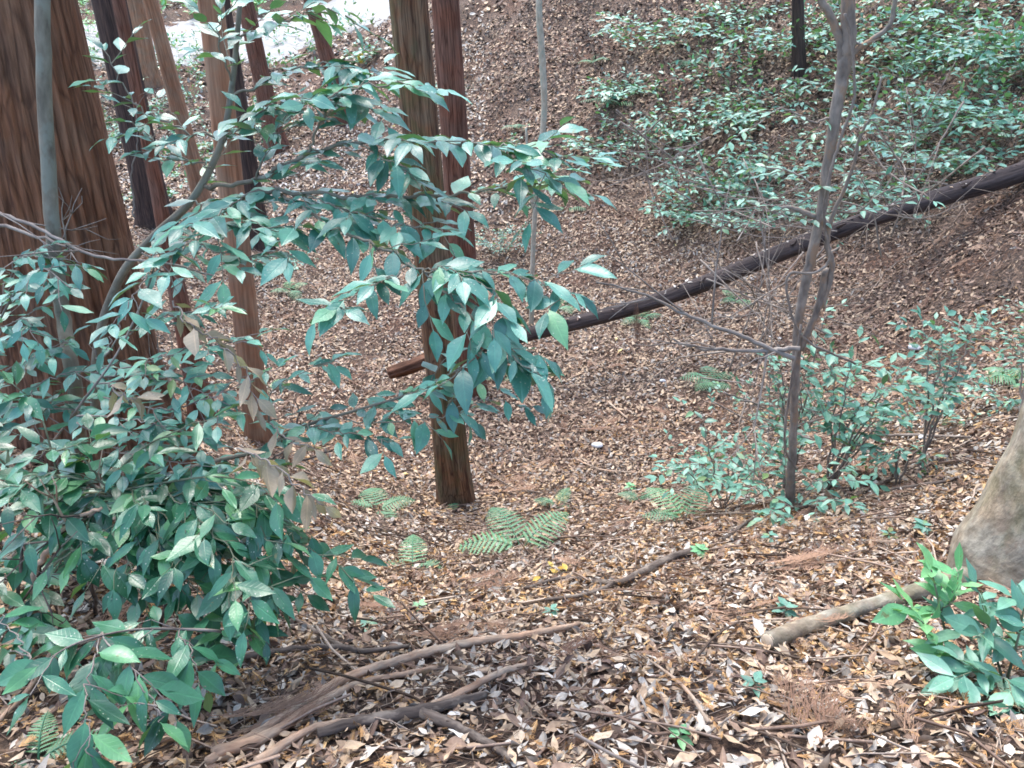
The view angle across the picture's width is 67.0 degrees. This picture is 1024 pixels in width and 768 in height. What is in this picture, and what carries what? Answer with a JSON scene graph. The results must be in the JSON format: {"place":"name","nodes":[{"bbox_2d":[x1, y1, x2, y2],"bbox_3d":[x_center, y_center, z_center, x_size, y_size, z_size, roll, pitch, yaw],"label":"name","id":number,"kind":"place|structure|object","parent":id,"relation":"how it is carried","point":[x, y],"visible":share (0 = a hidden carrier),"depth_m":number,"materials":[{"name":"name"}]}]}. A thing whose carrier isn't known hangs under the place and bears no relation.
{"place":"outdoors","nodes":[
{"label":"outdoors","id":0,"kind":"place"},
{"bbox_2d":[83,0,389,69],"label":"road","id":1,"kind":"structure","parent":0,"point":[380,9],"depth_m":25.86,"materials":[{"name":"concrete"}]},
{"bbox_2d":[0,0,1023,767],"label":"ground","id":2,"kind":"structure","parent":0,"point":[510,8],"depth_m":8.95,"materials":[{"name":"brown plant"}]},
{"bbox_2d":[0,610,92,719],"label":"fallen branch","id":3,"kind":"object","parent":2,"relation":"on","point":[29,687],"visible":0.52,"depth_m":1.84,"materials":[{"name":"brown wood"}]},
{"bbox_2d":[12,710,97,767],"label":"fern","id":4,"kind":"object","parent":2,"relation":"on","point":[39,742],"visible":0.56,"depth_m":1.67,"materials":[{"name":"green plant"}]},
{"bbox_2d":[34,0,86,455],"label":"grey sapling","id":5,"kind":"object","parent":2,"relation":"on","point":[44,99],"visible":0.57,"depth_m":2.16,"materials":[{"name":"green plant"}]},
{"bbox_2d":[0,187,212,292],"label":"bare branch","id":6,"kind":"object","parent":5,"relation":"attached to","point":[31,224],"visible":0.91,"depth_m":2.12,"materials":[{"name":"grey plant"}]},
{"bbox_2d":[0,240,146,546],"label":"evergreen bush","id":7,"kind":"object","parent":2,"relation":"on","point":[33,280],"visible":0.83,"depth_m":2.10,"materials":[{"name":"green plant"}]},
{"bbox_2d":[0,0,199,490],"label":"cedar tree","id":8,"kind":"object","parent":2,"relation":"on","point":[80,129],"visible":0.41,"depth_m":2.74,"materials":[{"name":"brown plant"}]},
{"bbox_2d":[79,593,172,647],"bbox_3d":[-1.120,0.724,2.240,0.366,0.241,0.264,21,36,32],"label":"conifer spray","id":9,"kind":"object","parent":2,"relation":"on","point":[121,614],"visible":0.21,"depth_m":2.22,"materials":[{"name":"brown plant"}]},
{"bbox_2d":[27,321,228,487],"bbox_3d":[-1.312,0.294,2.432,1.062,1.144,0.584,20,35,30],"label":"bare branch","id":10,"kind":"object","parent":2,"relation":"on","point":[108,379],"visible":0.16,"depth_m":2.13,"materials":[{"name":"brown plant"}]},
{"bbox_2d":[91,0,178,229],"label":"cedar tree","id":11,"kind":"object","parent":2,"relation":"on","point":[104,15],"visible":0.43,"depth_m":12.18,"materials":[{"name":"brown plant"}]},
{"bbox_2d":[0,605,287,767],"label":"evergreen bush","id":12,"kind":"object","parent":2,"relation":"on","point":[117,651],"visible":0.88,"depth_m":1.48,"materials":[{"name":"green plant"}]},
{"bbox_2d":[127,0,163,88],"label":"cedar tree","id":13,"kind":"object","parent":2,"relation":"on","point":[147,57],"visible":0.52,"depth_m":20.40,"materials":[{"name":"beige plant"}]},
{"bbox_2d":[111,0,218,424],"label":"cedar tree","id":14,"kind":"object","parent":2,"relation":"on","point":[158,198],"visible":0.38,"depth_m":5.44,"materials":[{"name":"red plant"}]},
{"bbox_2d":[38,252,295,521],"bbox_3d":[-1.327,0.130,2.272,1.649,1.157,0.521,16,34,26],"label":"evergreen sapling","id":15,"kind":"object","parent":2,"relation":"on","point":[208,407],"visible":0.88,"depth_m":1.90,"materials":[{"name":"green plant"}]},
{"bbox_2d":[108,382,163,421],"bbox_3d":[-0.895,0.041,1.854,0.130,0.081,0.112,-8,31,-14],"label":"withered spray","id":16,"kind":"object","parent":15,"relation":"attached to","point":[114,406],"visible":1,"depth_m":1.83,"materials":[{"name":"brown plant"}]},
{"bbox_2d":[172,300,276,430],"bbox_3d":[-0.712,-0.048,1.878,0.325,0.253,0.118,20,36,31],"label":"withered spray","id":17,"kind":"object","parent":15,"relation":"hanging from","point":[193,337],"visible":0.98,"depth_m":1.85,"materials":[{"name":"brown plant"}]},
{"bbox_2d":[142,0,211,211],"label":"cedar tree","id":18,"kind":"object","parent":2,"relation":"on","point":[170,78],"visible":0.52,"depth_m":13.07,"materials":[{"name":"beige plant"}]},
{"bbox_2d":[90,47,278,201],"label":"undergrowth","id":19,"kind":"object","parent":2,"relation":"on","point":[170,192],"visible":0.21,"depth_m":18.39,"materials":[{"name":"green plant"}]},
{"bbox_2d":[0,361,394,693],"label":"evergreen bush","id":20,"kind":"object","parent":2,"relation":"on","point":[184,531],"visible":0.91,"depth_m":1.77,"materials":[{"name":"green plant"}]},
{"bbox_2d":[23,476,102,614],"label":"bare branch","id":21,"kind":"object","parent":20,"relation":"attached to","point":[43,557],"visible":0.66,"depth_m":1.79,"materials":[{"name":"brown plant"}]},
{"bbox_2d":[0,454,168,647],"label":"bare branch","id":22,"kind":"object","parent":20,"relation":"attached to","point":[92,591],"visible":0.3,"depth_m":1.86,"materials":[{"name":"brown plant"}]},
{"bbox_2d":[227,447,341,531],"bbox_3d":[-0.512,0.228,1.704,0.274,0.125,0.109,17,34,26],"label":"withered spray","id":23,"kind":"object","parent":20,"relation":"attached to","point":[269,471],"visible":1,"depth_m":1.68,"materials":[{"name":"brown plant"}]},
{"bbox_2d":[267,422,331,467],"bbox_3d":[-0.522,0.156,1.886,0.177,0.096,0.107,13,33,22],"label":"withered spray","id":24,"kind":"object","parent":20,"relation":"attached to","point":[300,455],"visible":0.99,"depth_m":1.88,"materials":[{"name":"brown plant"}]},
{"bbox_2d":[86,0,374,74],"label":"undergrowth","id":25,"kind":"object","parent":2,"relation":"on","point":[309,48],"visible":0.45,"depth_m":23.18,"materials":[{"name":"green plant"}]},
{"bbox_2d":[197,0,275,446],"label":"cedar tree","id":26,"kind":"object","parent":2,"relation":"on","point":[217,81],"visible":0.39,"depth_m":5.40,"materials":[{"name":"beige plant"}]},
{"bbox_2d":[224,0,275,251],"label":"cedar tree","id":27,"kind":"object","parent":2,"relation":"on","point":[249,162],"visible":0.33,"depth_m":12.26,"materials":[{"name":"brown plant"}]},
{"bbox_2d":[241,1,289,154],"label":"cedar tree","id":28,"kind":"object","parent":2,"relation":"on","point":[257,59],"visible":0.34,"depth_m":16.60,"materials":[{"name":"red plant"}]},
{"bbox_2d":[210,678,342,739],"bbox_3d":[-0.536,0.769,1.811,0.310,0.118,0.182,-12,32,-20],"label":"conifer spray","id":29,"kind":"object","parent":2,"relation":"on","point":[275,705],"visible":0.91,"depth_m":1.81,"materials":[{"name":"brown plant"}]},
{"bbox_2d":[304,0,347,127],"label":"cedar tree","id":30,"kind":"object","parent":2,"relation":"on","point":[324,50],"visible":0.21,"depth_m":16.93,"materials":[{"name":"red plant"}]},
{"bbox_2d":[244,597,409,660],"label":"fallen branch","id":31,"kind":"object","parent":2,"relation":"on","point":[335,644],"visible":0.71,"depth_m":2.30,"materials":[{"name":"brown wood"}]},
{"bbox_2d":[165,348,518,478],"bbox_3d":[-0.894,0.263,2.490,1.892,1.094,0.515,12,32,19],"label":"evergreen sapling","id":32,"kind":"object","parent":2,"relation":"on","point":[327,425],"visible":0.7,"depth_m":2.05,"materials":[{"name":"green plant"}]},
{"bbox_2d":[268,352,344,525],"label":"bare branch","id":33,"kind":"object","parent":32,"relation":"attached to","point":[280,454],"visible":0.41,"depth_m":2.54,"materials":[{"name":"brown plant"}]},
{"bbox_2d":[68,0,624,441],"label":"evergreen sapling","id":34,"kind":"object","parent":2,"relation":"on","point":[498,343],"visible":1,"depth_m":1.98,"materials":[{"name":"green plant"}]},
{"bbox_2d":[341,37,380,66],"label":"plant","id":35,"kind":"object","parent":2,"relation":"on","point":[360,51],"visible":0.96,"depth_m":19.89,"materials":[{"name":"green plant"}]},
{"bbox_2d":[351,488,416,518],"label":"fern","id":36,"kind":"object","parent":2,"relation":"on","point":[368,490],"visible":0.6,"depth_m":5.40,"materials":[{"name":"green plant"}]},
{"bbox_2d":[204,621,580,764],"bbox_3d":[-0.257,0.743,2.103,1.170,0.491,0.270,-23,37,-34],"label":"fallen branch","id":37,"kind":"object","parent":2,"relation":"on","point":[232,747],"visible":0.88,"depth_m":2.09,"materials":[{"name":"brown wood"}]},
{"bbox_2d":[253,659,535,761],"bbox_3d":[-0.249,0.756,1.880,0.771,0.305,0.124,-21,36,-32],"label":"fallen branch","id":38,"kind":"object","parent":2,"relation":"on","point":[278,747],"depth_m":1.89,"materials":[{"name":"brown wood"}]},
{"bbox_2d":[316,691,513,760],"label":"fallen branch","id":39,"kind":"object","parent":2,"relation":"on","point":[436,716],"depth_m":1.78,"materials":[{"name":"wood"}]},
{"bbox_2d":[388,535,443,571],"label":"fern","id":40,"kind":"object","parent":2,"relation":"on","point":[428,562],"visible":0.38,"depth_m":3.98,"materials":[{"name":"green plant"}]},
{"bbox_2d":[389,0,475,506],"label":"cedar tree","id":41,"kind":"object","parent":2,"relation":"on","point":[411,32],"visible":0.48,"depth_m":4.85,"materials":[{"name":"brown plant"}]},
{"bbox_2d":[410,617,474,640],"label":"conifer spray","id":42,"kind":"object","parent":2,"relation":"on","point":[425,634],"visible":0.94,"depth_m":2.48,"materials":[{"name":"brown plant"}]},
{"bbox_2d":[431,0,488,398],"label":"cedar tree","id":43,"kind":"object","parent":2,"relation":"on","point":[448,46],"visible":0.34,"depth_m":6.91,"materials":[{"name":"red plant"}]},
{"bbox_2d":[460,567,523,589],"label":"conifer spray","id":44,"kind":"object","parent":2,"relation":"on","point":[491,576],"visible":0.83,"depth_m":3.40,"materials":[{"name":"brown plant"}]},
{"bbox_2d":[475,222,540,258],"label":"plant","id":45,"kind":"object","parent":2,"relation":"on","point":[488,244],"visible":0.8,"depth_m":12.14,"materials":[{"name":"green plant"}]},
{"bbox_2d":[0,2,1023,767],"bbox_3d":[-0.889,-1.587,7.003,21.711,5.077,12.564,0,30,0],"label":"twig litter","id":46,"kind":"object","parent":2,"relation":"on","point":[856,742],"visible":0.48,"depth_m":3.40,"materials":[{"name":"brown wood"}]},
{"bbox_2d":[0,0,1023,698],"bbox_3d":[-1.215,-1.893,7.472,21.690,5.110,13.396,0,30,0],"label":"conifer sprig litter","id":47,"kind":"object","parent":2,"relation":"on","point":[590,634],"visible":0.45,"depth_m":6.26,"materials":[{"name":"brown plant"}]},
{"bbox_2d":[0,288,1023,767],"bbox_3d":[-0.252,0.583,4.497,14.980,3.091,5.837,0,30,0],"label":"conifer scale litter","id":48,"kind":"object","parent":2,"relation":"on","point":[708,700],"visible":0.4,"depth_m":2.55,"materials":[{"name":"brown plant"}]},
{"bbox_2d":[457,507,569,554],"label":"fern","id":49,"kind":"object","parent":2,"relation":"on","point":[498,536],"visible":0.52,"depth_m":4.42,"materials":[{"name":"green plant"}]},
{"bbox_2d":[525,0,546,325],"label":"pale sapling","id":50,"kind":"object","parent":2,"relation":"on","point":[541,49],"visible":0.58,"depth_m":8.93,"materials":[{"name":"grey plant"}]},
{"bbox_2d":[512,516,701,607],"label":"fallen branch","id":51,"kind":"object","parent":2,"relation":"on","point":[663,560],"visible":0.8,"depth_m":3.19,"materials":[{"name":"brown wood"}]},
{"bbox_2d":[559,113,658,171],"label":"shrub","id":52,"kind":"object","parent":2,"relation":"on","point":[575,144],"visible":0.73,"depth_m":13.08,"materials":[{"name":"green plant"}]},
{"bbox_2d":[576,67,659,103],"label":"shrub","id":53,"kind":"object","parent":2,"relation":"on","point":[609,93],"visible":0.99,"depth_m":13.98,"materials":[{"name":"green plant"}]},
{"bbox_2d":[532,82,744,241],"bbox_3d":[0.912,-1.610,5.492,1.357,1.030,1.309,16,34,26],"label":"twig tangle","id":54,"kind":"object","parent":2,"relation":"on","point":[636,131],"visible":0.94,"depth_m":5.30,"materials":[{"name":"grey plant"}]},
{"bbox_2d":[591,10,711,54],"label":"shrub","id":55,"kind":"object","parent":2,"relation":"on","point":[642,38],"visible":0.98,"depth_m":14.69,"materials":[{"name":"green plant"}]},
{"bbox_2d":[630,648,710,723],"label":"fallen branch","id":56,"kind":"object","parent":2,"relation":"on","point":[698,706],"visible":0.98,"depth_m":1.88,"materials":[{"name":"beige wood"}]},
{"bbox_2d":[642,483,708,522],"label":"fern","id":57,"kind":"object","parent":2,"relation":"on","point":[667,513],"visible":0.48,"depth_m":4.61,"materials":[{"name":"green plant"}]},
{"bbox_2d":[603,89,754,143],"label":"shrub","id":58,"kind":"object","parent":2,"relation":"on","point":[682,134],"visible":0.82,"depth_m":12.85,"materials":[{"name":"green plant"}]},
{"bbox_2d":[652,423,747,483],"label":"shrub","id":59,"kind":"object","parent":2,"relation":"on","point":[715,458],"visible":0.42,"depth_m":5.81,"materials":[{"name":"green plant"}]},
{"bbox_2d":[638,186,765,234],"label":"shrub","id":60,"kind":"object","parent":2,"relation":"on","point":[673,214],"visible":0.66,"depth_m":11.32,"materials":[{"name":"green plant"}]},
{"bbox_2d":[386,160,1023,378],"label":"fallen log","id":61,"kind":"object","parent":2,"relation":"on","point":[1004,177],"visible":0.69,"depth_m":8.26,"materials":[{"name":"brown wood"}]},
{"bbox_2d":[680,366,734,390],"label":"fern","id":62,"kind":"object","parent":2,"relation":"on","point":[706,381],"visible":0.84,"depth_m":8.07,"materials":[{"name":"green plant"}]},
{"bbox_2d":[649,138,793,198],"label":"shrub","id":63,"kind":"object","parent":2,"relation":"on","point":[670,182],"visible":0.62,"depth_m":11.62,"materials":[{"name":"green plant"}]},
{"bbox_2d":[660,0,790,35],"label":"shrub","id":64,"kind":"object","parent":2,"relation":"on","point":[716,6],"visible":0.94,"depth_m":14.64,"materials":[{"name":"green plant"}]},
{"bbox_2d":[644,396,814,510],"bbox_3d":[1.186,0.456,4.398,0.920,0.707,0.573,0,30,0],"label":"shrub","id":65,"kind":"object","parent":2,"relation":"on","point":[731,465],"visible":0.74,"depth_m":4.38,"materials":[{"name":"green plant"}]},
{"bbox_2d":[671,81,829,134],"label":"shrub","id":66,"kind":"object","parent":2,"relation":"on","point":[743,120],"visible":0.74,"depth_m":12.26,"materials":[{"name":"green plant"}]},
{"bbox_2d":[701,184,803,233],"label":"shrub","id":67,"kind":"object","parent":2,"relation":"on","point":[737,218],"visible":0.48,"depth_m":10.59,"materials":[{"name":"green plant"}]},
{"bbox_2d":[655,144,871,289],"bbox_3d":[1.877,-1.121,5.717,1.560,1.156,1.392,0,30,0],"label":"twig tangle","id":68,"kind":"object","parent":2,"relation":"on","point":[764,207],"visible":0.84,"depth_m":5.56,"materials":[{"name":"grey plant"}]},
{"bbox_2d":[695,19,877,60],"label":"shrub","id":69,"kind":"object","parent":2,"relation":"on","point":[809,35],"visible":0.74,"depth_m":13.16,"materials":[{"name":"green plant"}]},
{"bbox_2d":[714,129,868,182],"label":"shrub","id":70,"kind":"object","parent":2,"relation":"on","point":[737,161],"visible":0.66,"depth_m":11.04,"materials":[{"name":"green plant"}]},
{"bbox_2d":[697,422,889,529],"bbox_3d":[1.529,0.546,4.059,0.849,0.423,0.820,-22,36,-33],"label":"shrub","id":71,"kind":"object","parent":2,"relation":"on","point":[852,482],"visible":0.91,"depth_m":4.03,"materials":[{"name":"green plant"}]},
{"bbox_2d":[679,322,913,512],"bbox_3d":[1.584,0.240,4.465,0.949,1.111,1.233,-14,33,-22],"label":"twig tangle","id":72,"kind":"object","parent":2,"relation":"on","point":[745,400],"visible":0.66,"depth_m":4.51,"materials":[{"name":"grey plant"}]},
{"bbox_2d":[790,0,807,78],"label":"cedar tree","id":73,"kind":"object","parent":2,"relation":"on","point":[798,55],"visible":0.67,"depth_m":12.72,"materials":[{"name":"brown plant"}]},
{"bbox_2d":[751,297,847,488],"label":"shrub","id":74,"kind":"object","parent":2,"relation":"on","point":[782,391],"visible":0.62,"depth_m":4.47,"materials":[{"name":"green plant"}]},
{"bbox_2d":[765,546,839,570],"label":"conifer spray","id":75,"kind":"object","parent":2,"relation":"on","point":[794,562],"visible":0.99,"depth_m":3.09,"materials":[{"name":"brown plant"}]},
{"bbox_2d":[595,0,1023,220],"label":"undergrowth","id":76,"kind":"object","parent":2,"relation":"on","point":[1016,38],"visible":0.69,"depth_m":11.35,"materials":[{"name":"green plant"}]},
{"bbox_2d":[755,664,866,741],"bbox_3d":[0.679,0.727,1.806,0.264,0.154,0.259,-17,34,-26],"label":"conifer spray","id":77,"kind":"object","parent":2,"relation":"on","point":[825,698],"visible":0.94,"depth_m":1.80,"materials":[{"name":"brown plant"}]},
{"bbox_2d":[714,0,945,504],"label":"forked tree","id":78,"kind":"object","parent":2,"relation":"on","point":[841,37],"visible":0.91,"depth_m":3.34,"materials":[{"name":"brown plant"}]},
{"bbox_2d":[594,148,799,481],"bbox_3d":[0.588,-0.227,2.349,0.566,0.883,0.586,14,33,23],"label":"bare branch","id":79,"kind":"object","parent":78,"relation":"attached to","point":[780,351],"visible":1,"depth_m":2.32,"materials":[{"name":"grey plant"}]},
{"bbox_2d":[666,186,969,419],"bbox_3d":[1.475,-0.389,4.109,1.228,1.379,1.504,-21,36,-32],"label":"twig tangle","id":80,"kind":"object","parent":78,"relation":"attached to","point":[752,297],"visible":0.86,"depth_m":4.12,"materials":[{"name":"grey plant"}]},
{"bbox_2d":[783,13,856,469],"bbox_3d":[1.454,-0.486,3.514,0.419,2.171,0.020,0,30,0],"label":"climbing vine","id":81,"kind":"object","parent":78,"relation":"attached to","point":[799,330],"visible":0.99,"depth_m":3.48,"materials":[{"name":"grey plant"}]},
{"bbox_2d":[761,175,900,246],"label":"shrub","id":82,"kind":"object","parent":2,"relation":"on","point":[831,202],"visible":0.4,"depth_m":9.97,"materials":[{"name":"green plant"}]},
{"bbox_2d":[680,371,986,495],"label":"undergrowth","id":83,"kind":"object","parent":2,"relation":"on","point":[802,451],"visible":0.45,"depth_m":5.54,"materials":[{"name":"green plant"}]},
{"bbox_2d":[773,50,940,99],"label":"shrub","id":84,"kind":"object","parent":2,"relation":"on","point":[886,74],"visible":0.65,"depth_m":12.02,"materials":[{"name":"green plant"}]},
{"bbox_2d":[761,566,969,649],"bbox_3d":[1.192,0.726,2.531,1.054,0.292,0.081,-15,33,-25],"label":"cut root","id":85,"kind":"object","parent":2,"relation":"on","point":[789,632],"visible":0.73,"depth_m":2.44,"materials":[{"name":"brown plant"}]},
{"bbox_2d":[807,690,929,745],"bbox_3d":[0.776,0.737,1.694,0.247,0.160,0.238,0,30,0],"label":"conifer spray","id":86,"kind":"object","parent":2,"relation":"on","point":[905,714],"visible":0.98,"depth_m":1.69,"materials":[{"name":"brown plant"}]},
{"bbox_2d":[763,44,1016,267],"bbox_3d":[2.014,-1.194,4.125,1.259,1.095,0.968,7,31,13],"label":"twig tangle","id":87,"kind":"object","parent":2,"relation":"on","point":[900,167],"visible":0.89,"depth_m":4.07,"materials":[{"name":"grey plant"}]},
{"bbox_2d":[791,325,991,489],"bbox_3d":[2.113,0.126,4.418,1.218,1.036,0.679,-10,31,-17],"label":"shrub","id":88,"kind":"object","parent":2,"relation":"on","point":[884,410],"visible":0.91,"depth_m":4.32,"materials":[{"name":"green plant"}]},
{"bbox_2d":[796,97,986,156],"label":"shrub","id":89,"kind":"object","parent":2,"relation":"on","point":[882,147],"visible":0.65,"depth_m":10.12,"materials":[{"name":"green plant"}]},
{"bbox_2d":[854,424,945,484],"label":"shrub","id":90,"kind":"object","parent":2,"relation":"on","point":[896,459],"visible":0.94,"depth_m":4.21,"materials":[{"name":"green plant"}]},
{"bbox_2d":[834,144,978,229],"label":"shrub","id":91,"kind":"object","parent":2,"relation":"on","point":[858,183],"visible":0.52,"depth_m":9.44,"materials":[{"name":"green plant"}]},
{"bbox_2d":[829,18,1013,73],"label":"shrub","id":92,"kind":"object","parent":2,"relation":"on","point":[862,40],"visible":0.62,"depth_m":11.79,"materials":[{"name":"green plant"}]},
{"bbox_2d":[871,542,982,673],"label":"seedling","id":93,"kind":"object","parent":2,"relation":"on","point":[933,576],"visible":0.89,"depth_m":2.00,"materials":[{"name":"green plant"}]},
{"bbox_2d":[866,0,1022,55],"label":"shrub","id":94,"kind":"object","parent":2,"relation":"on","point":[935,12],"visible":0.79,"depth_m":11.85,"materials":[{"name":"green plant"}]},
{"bbox_2d":[887,306,1006,460],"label":"shrub","id":95,"kind":"object","parent":2,"relation":"on","point":[947,338],"visible":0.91,"depth_m":4.48,"materials":[{"name":"green plant"}]},
{"bbox_2d":[876,125,1023,176],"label":"shrub","id":96,"kind":"object","parent":2,"relation":"on","point":[962,156],"visible":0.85,"depth_m":9.06,"materials":[{"name":"green plant"}]},
{"bbox_2d":[895,66,1023,123],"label":"shrub","id":97,"kind":"object","parent":2,"relation":"on","point":[923,100],"visible":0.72,"depth_m":9.89,"materials":[{"name":"green plant"}]},
{"bbox_2d":[913,10,1023,74],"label":"shrub","id":98,"kind":"object","parent":2,"relation":"on","point":[988,55],"visible":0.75,"depth_m":10.18,"materials":[{"name":"green plant"}]},
{"bbox_2d":[914,558,1023,716],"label":"seedling","id":99,"kind":"object","parent":2,"relation":"on","point":[960,663],"visible":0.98,"depth_m":1.91,"materials":[{"name":"green plant"}]},
{"bbox_2d":[932,79,1023,143],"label":"shrub","id":100,"kind":"object","parent":2,"relation":"on","point":[974,122],"visible":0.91,"depth_m":9.12,"materials":[{"name":"green plant"}]},
{"bbox_2d":[946,402,1023,589],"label":"buttressed tree","id":101,"kind":"object","parent":2,"relation":"on","point":[988,534],"visible":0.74,"depth_m":2.75,"materials":[{"name":"beige plant"}]},
{"bbox_2d":[959,370,1023,426],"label":"plant","id":102,"kind":"object","parent":2,"relation":"on","point":[999,402],"visible":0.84,"depth_m":5.10,"materials":[{"name":"green plant"}]},
{"bbox_2d":[970,296,1023,411],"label":"shrub","id":103,"kind":"object","parent":2,"relation":"on","point":[1020,352],"visible":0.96,"depth_m":4.97,"materials":[{"name":"green plant"}]},
{"bbox_2d":[981,367,1023,389],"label":"fern","id":104,"kind":"object","parent":2,"relation":"on","point":[1009,378],"visible":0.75,"depth_m":5.67,"materials":[{"name":"green plant"}]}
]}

